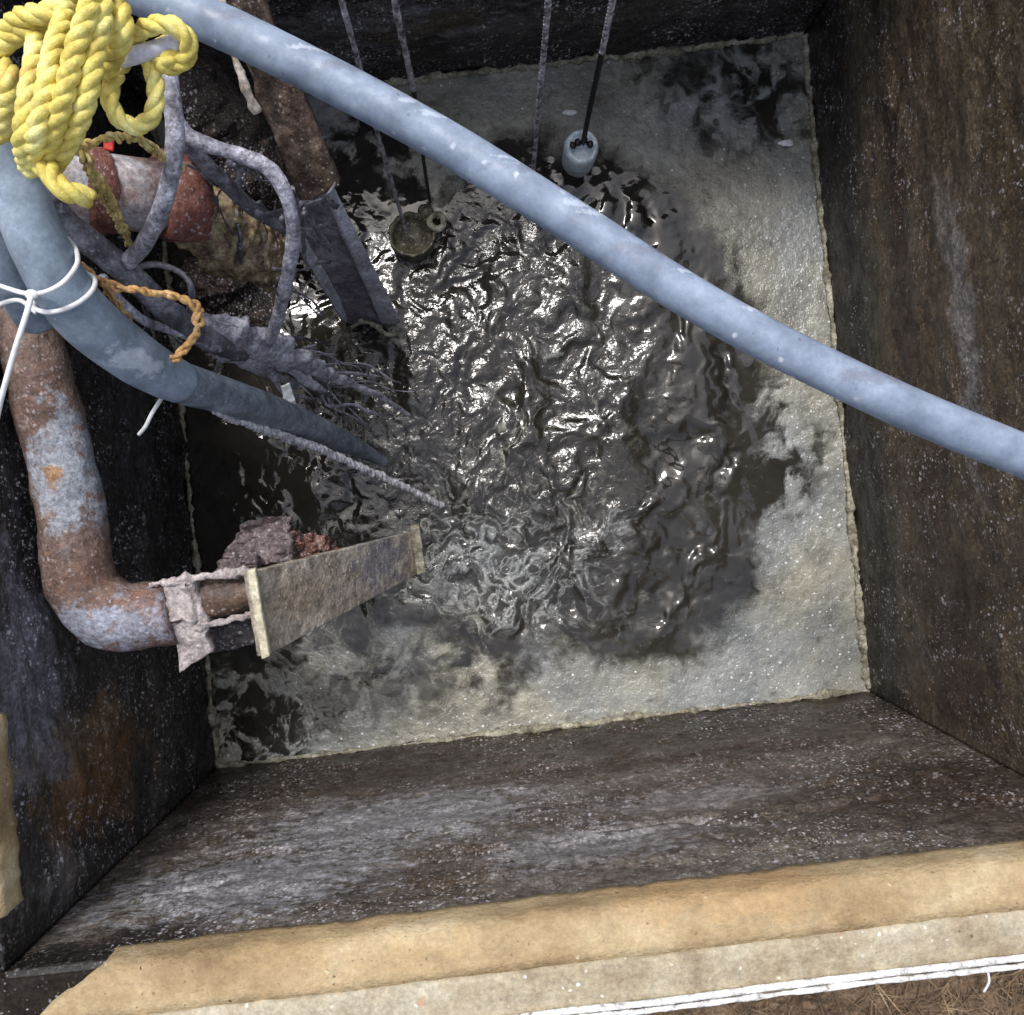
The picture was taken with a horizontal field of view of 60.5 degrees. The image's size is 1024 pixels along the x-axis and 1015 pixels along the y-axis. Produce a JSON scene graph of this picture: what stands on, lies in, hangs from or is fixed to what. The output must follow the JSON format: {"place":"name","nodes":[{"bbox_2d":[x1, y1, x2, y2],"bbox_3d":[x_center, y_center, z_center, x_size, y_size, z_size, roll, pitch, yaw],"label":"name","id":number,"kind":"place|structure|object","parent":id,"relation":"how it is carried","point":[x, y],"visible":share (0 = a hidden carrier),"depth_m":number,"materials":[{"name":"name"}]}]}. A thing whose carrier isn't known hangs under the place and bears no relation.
{"place":"outdoors","nodes":[
{"label":"outdoors","id":0,"kind":"place"},
{"bbox_2d":[167,43,835,763],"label":"water","id":1,"kind":"structure","parent":0,"point":[627,399],"depth_m":2.40,"materials":[{"name":"black liquid"}]},
{"bbox_2d":[0,142,387,466],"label":"discharge hose","id":2,"kind":"object","parent":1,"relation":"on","point":[99,328],"visible":0.9,"depth_m":1.30,"materials":[{"name":"rubber"}]},
{"bbox_2d":[0,232,52,333],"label":"companion hose","id":3,"kind":"object","parent":2,"relation":"attached to","point":[10,276],"visible":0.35,"depth_m":1.31,"materials":[{"name":"rubber"}]},
{"bbox_2d":[0,236,79,415],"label":"cable tie","id":4,"kind":"object","parent":2,"relation":"attached to","point":[30,295],"visible":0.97,"depth_m":1.19,"materials":[{"name":"white plastic"}]},
{"bbox_2d":[0,271,97,314],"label":"cable tie","id":5,"kind":"object","parent":2,"relation":"attached to","point":[35,309],"visible":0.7,"depth_m":1.23,"materials":[{"name":"white plastic"}]},
{"bbox_2d":[0,0,198,208],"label":"yellow rope","id":6,"kind":"object","parent":2,"relation":"hanging from","point":[52,89],"visible":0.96,"depth_m":1.02,"materials":[{"name":"yellow fabric"}]},
{"bbox_2d":[121,35,179,67],"bbox_3d":[-0.636,-0.559,1.147,0.465,0.175,0.049,-3,91,0],"label":"steel bar","id":7,"kind":"object","parent":6,"relation":"attached to","point":[141,53],"visible":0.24,"depth_m":1.06,"materials":[{"name":"grey metal"}]},
{"bbox_2d":[80,261,204,362],"bbox_3d":[-0.559,-0.314,1.330,0.186,0.097,0.099,38,91,-1],"label":"brown twine","id":8,"kind":"object","parent":2,"relation":"attached to","point":[110,286],"visible":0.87,"depth_m":1.35,"materials":[{"name":"beige fabric"}]},
{"bbox_2d":[137,398,162,435],"bbox_3d":[-0.619,-0.157,1.506,0.017,0.036,0.087,35,91,-1],"label":"cable tie tail","id":9,"kind":"object","parent":2,"relation":"attached to","point":[150,416],"visible":0.89,"depth_m":1.50},
{"bbox_2d":[281,382,295,403],"bbox_3d":[-0.482,-0.240,1.893,0.024,0.043,0.055,0,91,0],"label":"plastic scrap","id":10,"kind":"object","parent":2,"relation":"attached to","point":[287,393],"visible":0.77,"depth_m":1.89,"materials":[{"name":"white plastic"}]},
{"bbox_2d":[212,412,444,507],"bbox_3d":[-0.372,-0.096,2.036,0.442,0.773,0.031,27,91,-1],"label":"braided line","id":11,"kind":"object","parent":2,"relation":"attached to","point":[301,442],"visible":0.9,"depth_m":2.03,"materials":[{"name":"grey fabric"}]},
{"bbox_2d":[144,49,292,326],"bbox_3d":[-0.656,-0.719,2.127,0.366,0.578,0.522,15,91,-1],"label":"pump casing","id":12,"kind":"object","parent":1,"relation":"in","point":[214,101],"visible":0.39,"depth_m":1.97,"materials":[{"name":"black metal"}]},
{"bbox_2d":[291,186,400,337],"bbox_3d":[-0.384,-0.559,2.046,0.176,0.758,0.215,0,91,0],"label":"steel channel","id":13,"kind":"object","parent":1,"relation":"in","point":[350,283],"visible":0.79,"depth_m":2.09,"materials":[{"name":"grey metal"}]},
{"bbox_2d":[175,185,285,292],"bbox_3d":[-0.590,-0.562,1.863,0.194,0.338,0.169,0,91,0],"label":"corroded elbow","id":14,"kind":"object","parent":13,"relation":"attached to","point":[215,255],"visible":0.66,"depth_m":1.78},
{"bbox_2d":[219,0,340,200],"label":"crusted plank","id":15,"kind":"object","parent":13,"relation":"on","point":[285,108],"visible":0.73,"depth_m":1.55,"materials":[{"name":"brown wood"}]},
{"bbox_2d":[338,0,435,262],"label":"float switch","id":16,"kind":"object","parent":1,"relation":"on","point":[412,235],"visible":0.83,"depth_m":2.34,"materials":[{"name":"grey plastic"}]},
{"bbox_2d":[391,0,446,231],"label":"ring weight","id":17,"kind":"object","parent":16,"relation":"hanging from","point":[427,212],"visible":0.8,"depth_m":2.00,"materials":[{"name":"grey metal"}]},
{"bbox_2d":[156,37,869,767],"bbox_3d":[-0.003,-0.285,2.393,1.960,0.029,1.960,-7,91,0],"label":"scum","id":18,"kind":"object","parent":1,"relation":"on","point":[724,201],"visible":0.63,"depth_m":2.40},
{"bbox_2d":[201,312,414,431],"bbox_3d":[-0.459,-0.294,2.045,0.397,0.736,0.218,28,91,-1],"label":"rag clump","id":19,"kind":"object","parent":18,"relation":"on","point":[303,367],"visible":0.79,"depth_m":1.96,"materials":[{"name":"grey fabric"}]},
{"bbox_2d":[47,188,248,361],"bbox_3d":[-0.646,-0.391,1.584,0.063,0.516,0.256,-44,91,0],"label":"pump cable","id":20,"kind":"object","parent":19,"relation":"on","point":[102,252],"visible":0.7,"depth_m":1.47,"materials":[{"name":"grey rubber"}]},
{"bbox_2d":[122,74,184,269],"bbox_3d":[-0.547,-0.508,1.364,0.100,0.262,0.327,33,91,-1],"label":"pump cable","id":21,"kind":"object","parent":20,"relation":"attached to","point":[136,252],"visible":0.83,"depth_m":1.31,"materials":[{"name":"grey rubber"}]},
{"bbox_2d":[76,131,185,247],"bbox_3d":[-0.569,-0.480,1.301,0.169,0.285,0.042,-34,91,0],"label":"frayed twine","id":22,"kind":"object","parent":21,"relation":"attached to","point":[102,189],"visible":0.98,"depth_m":1.25,"materials":[{"name":"fabric"}]},
{"bbox_2d":[103,141,113,151],"bbox_3d":[-0.582,-0.525,1.266,0.015,0.005,0.021,0,91,0],"label":"red tag","id":23,"kind":"object","parent":22,"relation":"attached to","point":[109,146],"visible":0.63,"depth_m":1.26,"materials":[{"name":"plastic"}]},
{"bbox_2d":[99,273,222,353],"bbox_3d":[-0.629,-0.332,1.579,0.131,0.307,0.043,37,91,-1],"label":"pump cable","id":24,"kind":"object","parent":20,"relation":"attached to","point":[139,317],"visible":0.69,"depth_m":1.56,"materials":[{"name":"grey rubber"}]},
{"bbox_2d":[138,261,194,313],"bbox_3d":[-0.635,-0.395,1.656,0.108,0.151,0.102,0,91,0],"label":"pump cable","id":25,"kind":"object","parent":19,"relation":"on","point":[184,276],"visible":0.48,"depth_m":1.59,"materials":[{"name":"grey rubber"}]},
{"bbox_2d":[184,119,300,347],"bbox_3d":[-0.450,-0.472,1.605,0.172,0.495,0.288,0,91,0],"label":"pump cable","id":26,"kind":"object","parent":19,"relation":"on","point":[271,171],"visible":0.96,"depth_m":1.46,"materials":[{"name":"grey rubber"}]},
{"bbox_2d":[112,145,339,344],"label":"slimy strands","id":27,"kind":"object","parent":26,"relation":"on","point":[301,204],"visible":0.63,"depth_m":1.61},
{"bbox_2d":[562,109,576,115],"bbox_3d":[0.155,-1.066,2.369,0.042,0.011,0.017,0,91,0],"label":"debris fleck","id":28,"kind":"object","parent":18,"relation":"on","point":[567,112],"visible":1,"depth_m":2.37,"materials":[{"name":"white plastic"}]},
{"bbox_2d":[778,140,793,146],"bbox_3d":[0.742,-0.986,2.375,0.045,0.009,0.019,0,91,0],"label":"debris fleck","id":29,"kind":"object","parent":18,"relation":"on","point":[789,143],"visible":1,"depth_m":2.37,"materials":[{"name":"white plastic"}]},
{"bbox_2d":[531,0,551,177],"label":"rope","id":30,"kind":"object","parent":1,"relation":"on","point":[546,24],"visible":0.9,"depth_m":1.77,"materials":[{"name":"grey fabric"}]},
{"bbox_2d":[227,58,859,756],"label":"bubbles","id":31,"kind":"object","parent":1,"relation":"on","point":[791,484],"visible":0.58,"depth_m":2.40},
{"bbox_2d":[562,0,615,176],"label":"float switch","id":32,"kind":"object","parent":1,"relation":"on","point":[580,150],"visible":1,"depth_m":2.18,"materials":[{"name":"grey plastic"}]},
{"bbox_2d":[618,961,1023,1014],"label":"ground","id":33,"kind":"structure","parent":0,"point":[925,990],"depth_m":1.40,"materials":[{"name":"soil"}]},
{"bbox_2d":[0,0,219,1014],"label":"pit wall","id":34,"kind":"structure","parent":33,"relation":"on","point":[108,761],"depth_m":1.77,"materials":[{"name":"black concrete"}]},
{"bbox_2d":[0,306,254,672],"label":"elbow pipe","id":35,"kind":"object","parent":34,"relation":"attached to","point":[94,598],"visible":0.92,"depth_m":1.54,"materials":[{"name":"brown metal"}]},
{"bbox_2d":[62,147,213,242],"bbox_3d":[-0.680,-0.548,1.508,0.316,0.276,0.168,0,91,0],"label":"flanged pipe","id":36,"kind":"object","parent":35,"relation":"attached to","point":[132,182],"visible":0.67,"depth_m":1.48,"materials":[{"name":"red metal"}]},
{"bbox_2d":[184,143,285,234],"bbox_3d":[-0.496,-0.570,1.579,0.137,0.303,0.039,31,91,-1],"label":"pump cable","id":37,"kind":"object","parent":36,"relation":"attached to","point":[212,171],"visible":0.8,"depth_m":1.53,"materials":[{"name":"grey rubber"}]},
{"bbox_2d":[243,522,425,658],"bbox_3d":[-0.343,0.154,1.858,0.286,0.658,0.164,-14,91,0],"label":"chute","id":38,"kind":"object","parent":35,"relation":"attached to","point":[290,601],"visible":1,"depth_m":1.75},
{"bbox_2d":[214,516,339,571],"bbox_3d":[-0.479,0.079,1.820,0.241,0.190,0.125,0,91,0],"label":"debris clump","id":39,"kind":"object","parent":38,"relation":"attached to","point":[269,541],"visible":0.84,"depth_m":1.79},
{"bbox_2d":[124,0,826,103],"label":"pit wall","id":40,"kind":"structure","parent":33,"relation":"on","point":[447,39],"depth_m":2.20,"materials":[{"name":"black concrete"}]},
{"bbox_2d":[5,688,1023,1014],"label":"pit wall","id":41,"kind":"structure","parent":33,"relation":"on","point":[633,856],"depth_m":1.51,"materials":[{"name":"beige concrete"}]},
{"bbox_2d":[514,954,1023,1014],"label":"white cord","id":42,"kind":"object","parent":41,"relation":"on","point":[832,983],"visible":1,"depth_m":1.33,"materials":[{"name":"fabric"}]},
{"bbox_2d":[800,0,1023,775],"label":"pit wall","id":43,"kind":"structure","parent":33,"relation":"on","point":[916,110],"depth_m":1.88,"materials":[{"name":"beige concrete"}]},
{"bbox_2d":[126,0,1023,479],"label":"hose","id":44,"kind":"object","parent":43,"relation":"on","point":[580,226],"visible":0.99,"depth_m":1.27,"materials":[{"name":"blue plastic"}]}
]}

